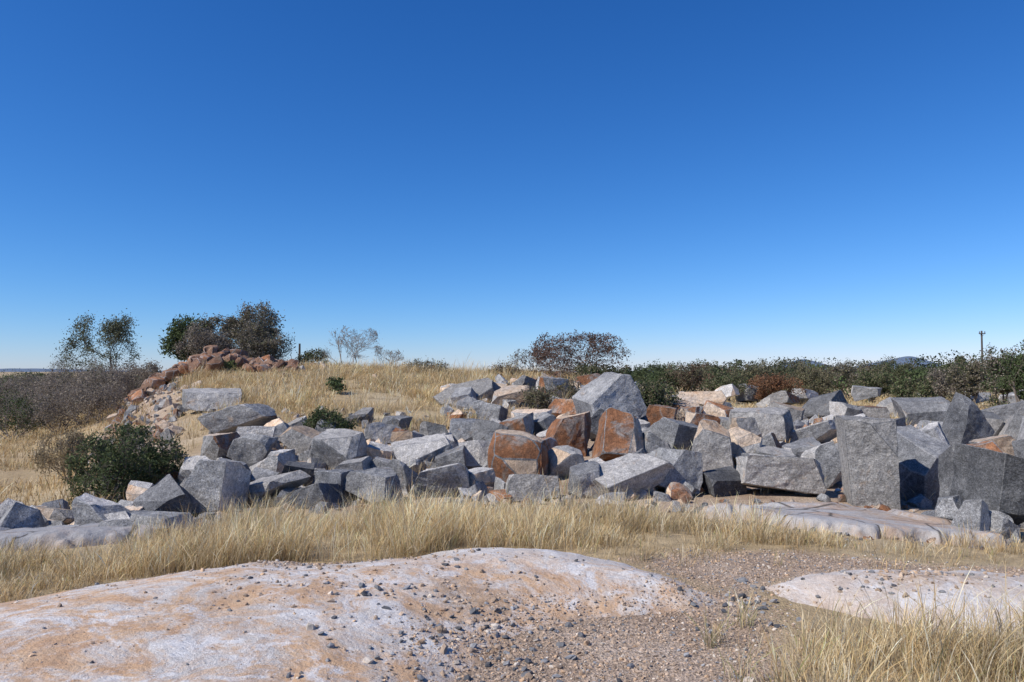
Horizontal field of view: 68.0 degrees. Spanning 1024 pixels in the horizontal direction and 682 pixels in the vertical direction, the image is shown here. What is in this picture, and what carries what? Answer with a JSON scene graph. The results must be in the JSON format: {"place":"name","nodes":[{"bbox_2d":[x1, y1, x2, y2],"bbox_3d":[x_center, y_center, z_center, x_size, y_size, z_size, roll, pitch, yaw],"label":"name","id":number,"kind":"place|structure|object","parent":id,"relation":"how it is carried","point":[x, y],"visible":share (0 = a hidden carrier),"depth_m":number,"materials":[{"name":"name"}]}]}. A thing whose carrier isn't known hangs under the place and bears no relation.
{"place":"outdoors","nodes":[
{"label":"outdoors","id":0,"kind":"place"},
{"bbox_2d":[0,356,940,371],"bbox_3d":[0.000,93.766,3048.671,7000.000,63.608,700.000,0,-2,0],"label":"hills","id":1,"kind":"structure","parent":0,"point":[900,359],"depth_m":2910.45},
{"bbox_2d":[0,368,1023,681],"bbox_3d":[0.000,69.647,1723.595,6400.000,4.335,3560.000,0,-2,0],"label":"ground","id":2,"kind":"structure","parent":0,"point":[668,542],"depth_m":6.69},
{"bbox_2d":[0,389,59,440],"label":"thorn scrub","id":3,"kind":"object","parent":2,"relation":"on","point":[20,409],"visible":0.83,"depth_m":37.36,"materials":[{"name":"brown plant"}]},
{"bbox_2d":[0,373,86,429],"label":"thorn scrub","id":4,"kind":"object","parent":2,"relation":"on","point":[35,389],"visible":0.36,"depth_m":42.58,"materials":[{"name":"brown plant"}]},
{"bbox_2d":[35,506,73,524],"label":"granite boulder","id":5,"kind":"object","parent":2,"relation":"on","point":[65,516],"visible":0.4,"depth_m":12.57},
{"bbox_2d":[27,427,89,481],"bbox_3d":[-12.393,3.172,20.926,1.648,1.734,1.756,0,-2,-12],"label":"straw shrub","id":6,"kind":"object","parent":2,"relation":"on","point":[72,442],"visible":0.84,"depth_m":20.64,"materials":[{"name":"brown plant"}]},
{"bbox_2d":[17,385,100,435],"bbox_3d":[-22.638,3.461,37.700,3.832,2.721,3.899,0,-2,0],"label":"thorn scrub","id":7,"kind":"object","parent":2,"relation":"on","point":[42,407],"visible":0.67,"depth_m":37.30,"materials":[{"name":"brown plant"}]},
{"bbox_2d":[20,359,132,423],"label":"thorn scrub","id":8,"kind":"object","parent":2,"relation":"on","point":[74,380],"visible":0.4,"depth_m":40.78,"materials":[{"name":"brown plant"}]},
{"bbox_2d":[56,380,131,423],"bbox_3d":[-20.032,2.939,36.736,3.750,2.104,3.590,-2,-3,42],"label":"thorn scrub","id":9,"kind":"object","parent":2,"relation":"on","point":[94,400],"visible":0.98,"depth_m":36.26,"materials":[{"name":"brown plant"}]},
{"bbox_2d":[50,308,144,388],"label":"savanna tree","id":10,"kind":"object","parent":2,"relation":"on","point":[121,326],"visible":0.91,"depth_m":45.02,"materials":[{"name":"green plant"}]},
{"bbox_2d":[72,493,131,524],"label":"granite boulder","id":11,"kind":"object","parent":2,"relation":"on","point":[87,508],"visible":0.5,"depth_m":11.06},
{"bbox_2d":[0,517,215,552],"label":"granite outcrop","id":12,"kind":"object","parent":2,"relation":"on","point":[64,534],"visible":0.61,"depth_m":8.84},
{"bbox_2d":[78,362,154,404],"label":"thorn scrub","id":13,"kind":"object","parent":2,"relation":"on","point":[127,378],"visible":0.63,"depth_m":40.50,"materials":[{"name":"brown plant"}]},
{"bbox_2d":[60,420,189,507],"bbox_3d":[-7.924,2.522,15.278,2.548,1.786,2.710,0,-2,0],"label":"green shrub","id":14,"kind":"object","parent":2,"relation":"on","point":[145,464],"visible":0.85,"depth_m":14.94,"materials":[{"name":"green plant"}]},
{"bbox_2d":[133,474,190,512],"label":"granite boulder","id":15,"kind":"object","parent":2,"relation":"on","point":[165,492],"visible":0.69,"depth_m":11.76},
{"bbox_2d":[130,510,199,533],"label":"granite boulder","id":16,"kind":"object","parent":2,"relation":"on","point":[139,516],"visible":0.51,"depth_m":9.44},
{"bbox_2d":[157,313,215,360],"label":"evergreen tree","id":17,"kind":"object","parent":2,"relation":"on","point":[177,330],"visible":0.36,"depth_m":42.12,"materials":[{"name":"green plant"}]},
{"bbox_2d":[172,320,246,360],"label":"thorn tree","id":18,"kind":"object","parent":2,"relation":"on","point":[199,341],"visible":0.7,"depth_m":40.34,"materials":[{"name":"brown plant"}]},
{"bbox_2d":[182,388,241,410],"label":"granite boulder","id":19,"kind":"object","parent":2,"relation":"on","point":[194,399],"visible":0.75,"depth_m":25.61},
{"bbox_2d":[183,459,250,515],"bbox_3d":[-4.875,2.451,12.405,0.893,1.107,0.783,-1,-2,15],"label":"granite boulder","id":20,"kind":"object","parent":2,"relation":"on","point":[206,481],"visible":0.69,"depth_m":12.10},
{"bbox_2d":[200,432,239,459],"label":"granite boulder","id":21,"kind":"object","parent":2,"relation":"on","point":[215,446],"visible":0.69,"depth_m":17.19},
{"bbox_2d":[128,345,315,404],"bbox_3d":[-14.431,1.730,38.133,8.690,3.113,4.868,0,-2,-6],"label":"boulder heap","id":22,"kind":"object","parent":2,"relation":"on","point":[214,356],"visible":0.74,"depth_m":37.27,"materials":[{"name":"stone"}]},
{"bbox_2d":[198,403,277,433],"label":"granite boulder","id":23,"kind":"object","parent":2,"relation":"on","point":[229,419],"visible":0.73,"depth_m":20.08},
{"bbox_2d":[191,299,295,360],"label":"thorn tree","id":24,"kind":"object","parent":2,"relation":"on","point":[263,319],"visible":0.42,"depth_m":43.65,"materials":[{"name":"green plant"}]},
{"bbox_2d":[227,433,278,466],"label":"granite boulder","id":25,"kind":"object","parent":2,"relation":"on","point":[248,449],"visible":0.9,"depth_m":16.28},
{"bbox_2d":[233,320,287,359],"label":"thorn tree","id":26,"kind":"object","parent":2,"relation":"on","point":[266,342],"visible":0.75,"depth_m":41.56,"materials":[{"name":"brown plant"}]},
{"bbox_2d":[250,452,295,473],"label":"granite boulder","id":27,"kind":"object","parent":2,"relation":"on","point":[276,462],"visible":0.43,"depth_m":14.79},
{"bbox_2d":[247,470,310,502],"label":"granite boulder","id":28,"kind":"object","parent":2,"relation":"on","point":[274,484],"visible":0.73,"depth_m":12.64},
{"bbox_2d":[281,461,314,486],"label":"granite boulder","id":29,"kind":"object","parent":2,"relation":"on","point":[308,468],"visible":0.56,"depth_m":13.93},
{"bbox_2d":[278,425,320,454],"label":"granite boulder","id":30,"kind":"object","parent":2,"relation":"on","point":[298,439],"visible":0.56,"depth_m":17.37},
{"bbox_2d":[282,483,340,508],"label":"granite boulder","id":31,"kind":"object","parent":2,"relation":"on","point":[317,491],"visible":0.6,"depth_m":12.14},
{"bbox_2d":[302,405,357,429],"bbox_3d":[-4.843,2.196,19.879,1.597,1.074,1.671,0,-2,0],"label":"green shrub","id":32,"kind":"object","parent":2,"relation":"on","point":[340,421],"visible":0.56,"depth_m":19.51,"materials":[{"name":"green plant"}]},
{"bbox_2d":[314,469,353,500],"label":"granite boulder","id":33,"kind":"object","parent":2,"relation":"on","point":[335,476],"visible":0.56,"depth_m":12.92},
{"bbox_2d":[309,428,367,469],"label":"granite boulder","id":34,"kind":"object","parent":2,"relation":"on","point":[331,448],"visible":0.69,"depth_m":15.89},
{"bbox_2d":[335,456,371,469],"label":"granite boulder","id":35,"kind":"object","parent":2,"relation":"on","point":[363,463],"visible":0.41,"depth_m":14.11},
{"bbox_2d":[337,325,382,362],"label":"bare tree","id":36,"kind":"object","parent":2,"relation":"on","point":[357,345],"visible":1,"depth_m":42.46,"materials":[{"name":"grey plant"}]},
{"bbox_2d":[0,547,721,681],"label":"granite outcrop","id":37,"kind":"object","parent":2,"relation":"on","point":[292,644],"visible":0.91,"depth_m":4.66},
{"bbox_2d":[343,467,403,504],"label":"granite boulder","id":38,"kind":"object","parent":2,"relation":"on","point":[354,480],"visible":0.77,"depth_m":12.67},
{"bbox_2d":[170,349,579,441],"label":"hill grass","id":39,"kind":"structure","parent":2,"relation":"on","point":[318,372],"depth_m":30.82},
{"bbox_2d":[367,441,395,460],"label":"granite boulder","id":40,"kind":"object","parent":2,"relation":"on","point":[375,450],"visible":0.46,"depth_m":16.29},
{"bbox_2d":[364,422,401,442],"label":"granite boulder","id":41,"kind":"object","parent":2,"relation":"on","point":[373,430],"visible":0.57,"depth_m":19.28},
{"bbox_2d":[385,459,417,491],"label":"granite boulder","id":42,"kind":"object","parent":2,"relation":"on","point":[400,469],"visible":0.52,"depth_m":13.88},
{"bbox_2d":[391,434,452,463],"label":"granite boulder","id":43,"kind":"object","parent":2,"relation":"on","point":[427,447],"visible":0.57,"depth_m":16.25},
{"bbox_2d":[412,463,469,497],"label":"granite boulder","id":44,"kind":"object","parent":2,"relation":"on","point":[452,476],"visible":0.75,"depth_m":13.25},
{"bbox_2d":[434,445,465,467],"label":"granite boulder","id":45,"kind":"object","parent":2,"relation":"on","point":[454,455],"visible":0.38,"depth_m":15.54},
{"bbox_2d":[449,418,479,441],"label":"granite boulder","id":46,"kind":"object","parent":2,"relation":"on","point":[459,428],"visible":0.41,"depth_m":18.78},
{"bbox_2d":[433,378,500,405],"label":"granite boulder","id":47,"kind":"object","parent":2,"relation":"on","point":[484,387],"visible":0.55,"depth_m":27.02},
{"bbox_2d":[458,440,489,469],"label":"granite boulder","id":48,"kind":"object","parent":2,"relation":"on","point":[476,452],"visible":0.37,"depth_m":15.85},
{"bbox_2d":[468,467,495,489],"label":"granite boulder","id":49,"kind":"object","parent":2,"relation":"on","point":[486,476],"visible":0.56,"depth_m":13.59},
{"bbox_2d":[473,400,507,421],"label":"granite boulder","id":50,"kind":"object","parent":2,"relation":"on","point":[500,412],"visible":0.67,"depth_m":22.14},
{"bbox_2d":[473,419,508,440],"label":"granite boulder","id":51,"kind":"object","parent":2,"relation":"on","point":[481,428],"visible":0.39,"depth_m":18.12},
{"bbox_2d":[0,372,1015,524],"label":"veld grass","id":52,"kind":"structure","parent":2,"relation":"on","point":[18,465],"depth_m":27.66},
{"bbox_2d":[492,385,529,405],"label":"granite boulder","id":53,"kind":"object","parent":2,"relation":"on","point":[510,392],"visible":0.66,"depth_m":25.82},
{"bbox_2d":[0,467,1023,681],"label":"dry grass","id":54,"kind":"structure","parent":2,"relation":"on","point":[413,527],"depth_m":6.91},
{"bbox_2d":[0,374,1023,542],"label":"granite rubble","id":55,"kind":"object","parent":2,"relation":"on","point":[14,514],"visible":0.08,"depth_m":13.08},
{"bbox_2d":[0,347,1023,395],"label":"distant tree line","id":56,"kind":"object","parent":2,"relation":"on","point":[653,372],"visible":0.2,"depth_m":115.48,"materials":[{"name":"green plant"}]},
{"bbox_2d":[499,412,533,434],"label":"granite boulder","id":57,"kind":"object","parent":2,"relation":"on","point":[522,422],"visible":0.48,"depth_m":19.33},
{"bbox_2d":[487,429,548,481],"bbox_3d":[0.121,2.353,15.352,1.234,1.078,1.149,0,-2,0],"label":"granite boulder","id":58,"kind":"object","parent":2,"relation":"on","point":[515,452],"visible":0.77,"depth_m":14.92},
{"bbox_2d":[505,474,559,501],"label":"granite boulder","id":59,"kind":"object","parent":2,"relation":"on","point":[525,484],"visible":0.69,"depth_m":12.82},
{"bbox_2d":[87,375,983,549],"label":"rubble slope","id":60,"kind":"structure","parent":2,"relation":"on","point":[167,428],"depth_m":22.06,"materials":[{"name":"stone"}]},
{"bbox_2d":[516,383,563,408],"bbox_3d":[0.870,1.889,24.034,1.544,1.167,1.478,0,-2,0],"label":"green shrub","id":61,"kind":"object","parent":2,"relation":"on","point":[541,399],"visible":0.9,"depth_m":23.83,"materials":[{"name":"green plant"}]},
{"bbox_2d":[536,376,569,398],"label":"granite boulder","id":62,"kind":"object","parent":2,"relation":"on","point":[549,380],"visible":0.58,"depth_m":27.28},
{"bbox_2d":[548,399,576,416],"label":"granite boulder","id":63,"kind":"object","parent":2,"relation":"on","point":[558,407],"visible":0.33,"depth_m":22.60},
{"bbox_2d":[548,445,584,477],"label":"granite boulder","id":64,"kind":"object","parent":2,"relation":"on","point":[563,459],"visible":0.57,"depth_m":15.18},
{"bbox_2d":[545,411,590,456],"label":"granite boulder","id":65,"kind":"object","parent":2,"relation":"on","point":[573,430],"visible":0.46,"depth_m":17.25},
{"bbox_2d":[525,329,630,377],"bbox_3d":[3.411,0.702,37.999,5.507,2.714,6.068,0,-2,0],"label":"twiggy shrub","id":66,"kind":"object","parent":2,"relation":"on","point":[591,341],"visible":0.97,"depth_m":37.33,"materials":[{"name":"brown plant"}]},
{"bbox_2d":[568,460,603,498],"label":"granite boulder","id":67,"kind":"object","parent":2,"relation":"on","point":[579,473],"visible":0.63,"depth_m":13.09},
{"bbox_2d":[572,372,646,418],"bbox_3d":[2.909,1.788,21.964,1.919,1.798,1.975,1,-2,-13],"label":"granite boulder","id":68,"kind":"object","parent":2,"relation":"on","point":[606,390],"visible":0.54,"depth_m":21.41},
{"bbox_2d":[591,407,645,461],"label":"granite boulder","id":69,"kind":"object","parent":2,"relation":"on","point":[619,433],"visible":0.69,"depth_m":16.41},
{"bbox_2d":[595,453,674,493],"bbox_3d":[2.142,2.413,13.402,1.611,0.792,0.848,1,-2,-23],"label":"granite boulder","id":70,"kind":"object","parent":2,"relation":"on","point":[634,472],"visible":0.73,"depth_m":13.18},
{"bbox_2d":[642,431,670,453],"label":"granite boulder","id":71,"kind":"object","parent":2,"relation":"on","point":[653,442],"visible":0.34,"depth_m":16.45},
{"bbox_2d":[635,375,684,407],"bbox_3d":[4.470,1.795,23.550,1.890,1.484,1.761,0,-2,0],"label":"green shrub","id":72,"kind":"object","parent":2,"relation":"on","point":[653,393],"visible":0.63,"depth_m":23.21,"materials":[{"name":"green plant"}]},
{"bbox_2d":[646,404,677,425],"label":"granite boulder","id":73,"kind":"object","parent":2,"relation":"on","point":[655,413],"visible":0.56,"depth_m":20.73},
{"bbox_2d":[644,417,697,450],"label":"granite boulder","id":74,"kind":"object","parent":2,"relation":"on","point":[677,434],"visible":0.42,"depth_m":17.19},
{"bbox_2d":[647,447,702,494],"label":"granite boulder","id":75,"kind":"object","parent":2,"relation":"on","point":[687,465],"visible":0.6,"depth_m":13.48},
{"bbox_2d":[658,361,705,393],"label":"bushveld tree","id":76,"kind":"object","parent":2,"relation":"on","point":[685,382],"visible":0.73,"depth_m":98.65,"materials":[{"name":"green plant"}]},
{"bbox_2d":[677,390,726,405],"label":"granite boulder","id":77,"kind":"object","parent":2,"relation":"on","point":[702,397],"visible":0.7,"depth_m":29.67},
{"bbox_2d":[692,419,733,470],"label":"granite boulder","id":78,"kind":"object","parent":2,"relation":"on","point":[712,444],"visible":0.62,"depth_m":15.98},
{"bbox_2d":[701,466,747,496],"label":"granite boulder","id":79,"kind":"object","parent":2,"relation":"on","point":[722,481],"visible":0.94,"depth_m":13.50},
{"bbox_2d":[700,368,752,402],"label":"bushveld tree","id":80,"kind":"object","parent":2,"relation":"on","point":[719,381],"visible":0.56,"depth_m":83.15,"materials":[{"name":"green plant"}]},
{"bbox_2d":[729,417,760,435],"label":"granite boulder","id":81,"kind":"object","parent":2,"relation":"on","point":[749,424],"visible":0.48,"depth_m":20.16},
{"bbox_2d":[729,427,762,460],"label":"granite boulder","id":82,"kind":"object","parent":2,"relation":"on","point":[743,441],"visible":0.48,"depth_m":16.70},
{"bbox_2d":[728,407,793,442],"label":"granite boulder","id":83,"kind":"object","parent":2,"relation":"on","point":[777,422],"visible":0.62,"depth_m":20.20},
{"bbox_2d":[746,371,805,399],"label":"bushveld tree","id":84,"kind":"object","parent":2,"relation":"on","point":[775,383],"visible":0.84,"depth_m":80.71,"materials":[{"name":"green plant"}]},
{"bbox_2d":[756,391,799,407],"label":"granite boulder","id":85,"kind":"object","parent":2,"relation":"on","point":[785,397],"visible":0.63,"depth_m":65.51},
{"bbox_2d":[736,455,826,494],"bbox_3d":[4.849,2.409,13.705,1.549,0.817,1.164,0,-2,0],"label":"granite boulder","id":86,"kind":"object","parent":2,"relation":"on","point":[792,474],"visible":0.9,"depth_m":13.25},
{"bbox_2d":[782,437,820,456],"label":"granite boulder","id":87,"kind":"object","parent":2,"relation":"on","point":[798,448],"visible":0.4,"depth_m":17.07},
{"bbox_2d":[785,363,839,394],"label":"bushveld tree","id":88,"kind":"object","parent":2,"relation":"on","point":[812,376],"visible":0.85,"depth_m":91.13,"materials":[{"name":"green plant"}]},
{"bbox_2d":[790,419,836,443],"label":"granite boulder","id":89,"kind":"object","parent":2,"relation":"on","point":[822,432],"visible":0.55,"depth_m":20.12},
{"bbox_2d":[801,441,841,488],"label":"granite boulder","id":90,"kind":"object","parent":2,"relation":"on","point":[826,456],"visible":0.55,"depth_m":14.60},
{"bbox_2d":[802,390,847,418],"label":"granite boulder","id":91,"kind":"object","parent":2,"relation":"on","point":[816,405],"visible":0.59,"depth_m":29.59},
{"bbox_2d":[822,359,862,399],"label":"bushveld tree","id":92,"kind":"object","parent":2,"relation":"on","point":[847,370],"visible":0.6,"depth_m":100.26,"materials":[{"name":"green plant"}]},
{"bbox_2d":[829,401,862,416],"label":"granite boulder","id":93,"kind":"object","parent":2,"relation":"on","point":[838,408],"visible":0.38,"depth_m":28.40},
{"bbox_2d":[696,502,1013,547],"bbox_3d":[3.935,2.461,9.951,4.270,0.835,3.780,0,-2,0],"label":"granite outcrop","id":94,"kind":"object","parent":2,"relation":"on","point":[866,522],"visible":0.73,"depth_m":9.05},
{"bbox_2d":[851,385,881,400],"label":"granite boulder","id":95,"kind":"object","parent":2,"relation":"on","point":[858,393],"visible":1,"depth_m":60.50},
{"bbox_2d":[834,415,900,509],"bbox_3d":[5.885,2.041,12.616,0.850,1.580,0.984,-1,-2,15],"label":"granite boulder","id":96,"kind":"object","parent":2,"relation":"on","point":[868,452],"visible":0.89,"depth_m":12.22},
{"bbox_2d":[847,367,898,402],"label":"bushveld tree","id":97,"kind":"object","parent":2,"relation":"on","point":[873,380],"visible":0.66,"depth_m":84.73,"materials":[{"name":"green plant"}]},
{"bbox_2d":[765,569,1023,637],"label":"granite outcrop","id":98,"kind":"object","parent":2,"relation":"on","point":[798,592],"visible":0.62,"depth_m":5.49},
{"bbox_2d":[870,356,930,396],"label":"bushveld tree","id":99,"kind":"object","parent":2,"relation":"on","point":[889,364],"visible":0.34,"depth_m":109.40,"materials":[{"name":"green plant"}]},
{"bbox_2d":[889,375,937,397],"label":"bushveld tree","id":100,"kind":"object","parent":2,"relation":"on","point":[908,389],"visible":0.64,"depth_m":74.12,"materials":[{"name":"green plant"}]},
{"bbox_2d":[890,397,950,425],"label":"granite boulder","id":101,"kind":"object","parent":2,"relation":"on","point":[926,408],"visible":0.52,"depth_m":24.94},
{"bbox_2d":[897,425,950,504],"bbox_3d":[7.302,2.246,13.593,1.263,1.388,1.224,1,-2,-23],"label":"granite boulder","id":102,"kind":"object","parent":2,"relation":"on","point":[919,452],"visible":0.51,"depth_m":13.22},
{"bbox_2d":[922,367,957,399],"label":"bushveld tree","id":103,"kind":"object","parent":2,"relation":"on","point":[939,383],"visible":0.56,"depth_m":79.04,"materials":[{"name":"green plant"}]},
{"bbox_2d":[934,495,963,520],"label":"granite boulder","id":104,"kind":"object","parent":2,"relation":"on","point":[948,507],"visible":0.46,"depth_m":9.86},
{"bbox_2d":[941,357,987,402],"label":"bushveld tree","id":105,"kind":"object","parent":2,"relation":"on","point":[960,382],"visible":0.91,"depth_m":73.52,"materials":[{"name":"green plant"}]},
{"bbox_2d":[941,392,994,445],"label":"granite boulder","id":106,"kind":"object","parent":2,"relation":"on","point":[965,421],"visible":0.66,"depth_m":19.14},
{"bbox_2d":[951,499,989,530],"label":"granite boulder","id":107,"kind":"object","parent":2,"relation":"on","point":[974,513],"visible":0.6,"depth_m":9.31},
{"bbox_2d":[938,443,1023,524],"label":"granite boulder","id":108,"kind":"object","parent":2,"relation":"on","point":[993,480],"visible":0.73,"depth_m":9.67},
{"bbox_2d":[969,434,1014,455],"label":"granite boulder","id":109,"kind":"object","parent":2,"relation":"on","point":[1003,443],"visible":0.34,"depth_m":16.21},
{"bbox_2d":[975,344,1022,407],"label":"bushveld tree","id":110,"kind":"object","parent":2,"relation":"on","point":[993,365],"visible":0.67,"depth_m":65.66,"materials":[{"name":"green plant"}]},
{"bbox_2d":[981,401,1023,421],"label":"granite boulder","id":111,"kind":"object","parent":2,"relation":"on","point":[1004,412],"visible":0.43,"depth_m":28.47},
{"bbox_2d":[995,339,1023,401],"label":"bushveld tree","id":112,"kind":"object","parent":2,"relation":"on","point":[1016,375],"visible":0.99,"depth_m":62.10,"materials":[{"name":"green plant"}]},
{"bbox_2d":[998,413,1023,439],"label":"granite boulder","id":113,"kind":"object","parent":2,"relation":"on","point":[1012,423],"visible":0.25,"depth_m":20.80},
{"bbox_2d":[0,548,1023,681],"bbox_3d":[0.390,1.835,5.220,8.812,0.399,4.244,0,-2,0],"label":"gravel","id":114,"kind":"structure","parent":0,"point":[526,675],"depth_m":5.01,"materials":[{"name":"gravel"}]},
{"bbox_2d":[0,0,1023,370],"label":"sky","id":115,"kind":"structure","parent":0,"point":[681,181],"materials":[{"name":"blue"}]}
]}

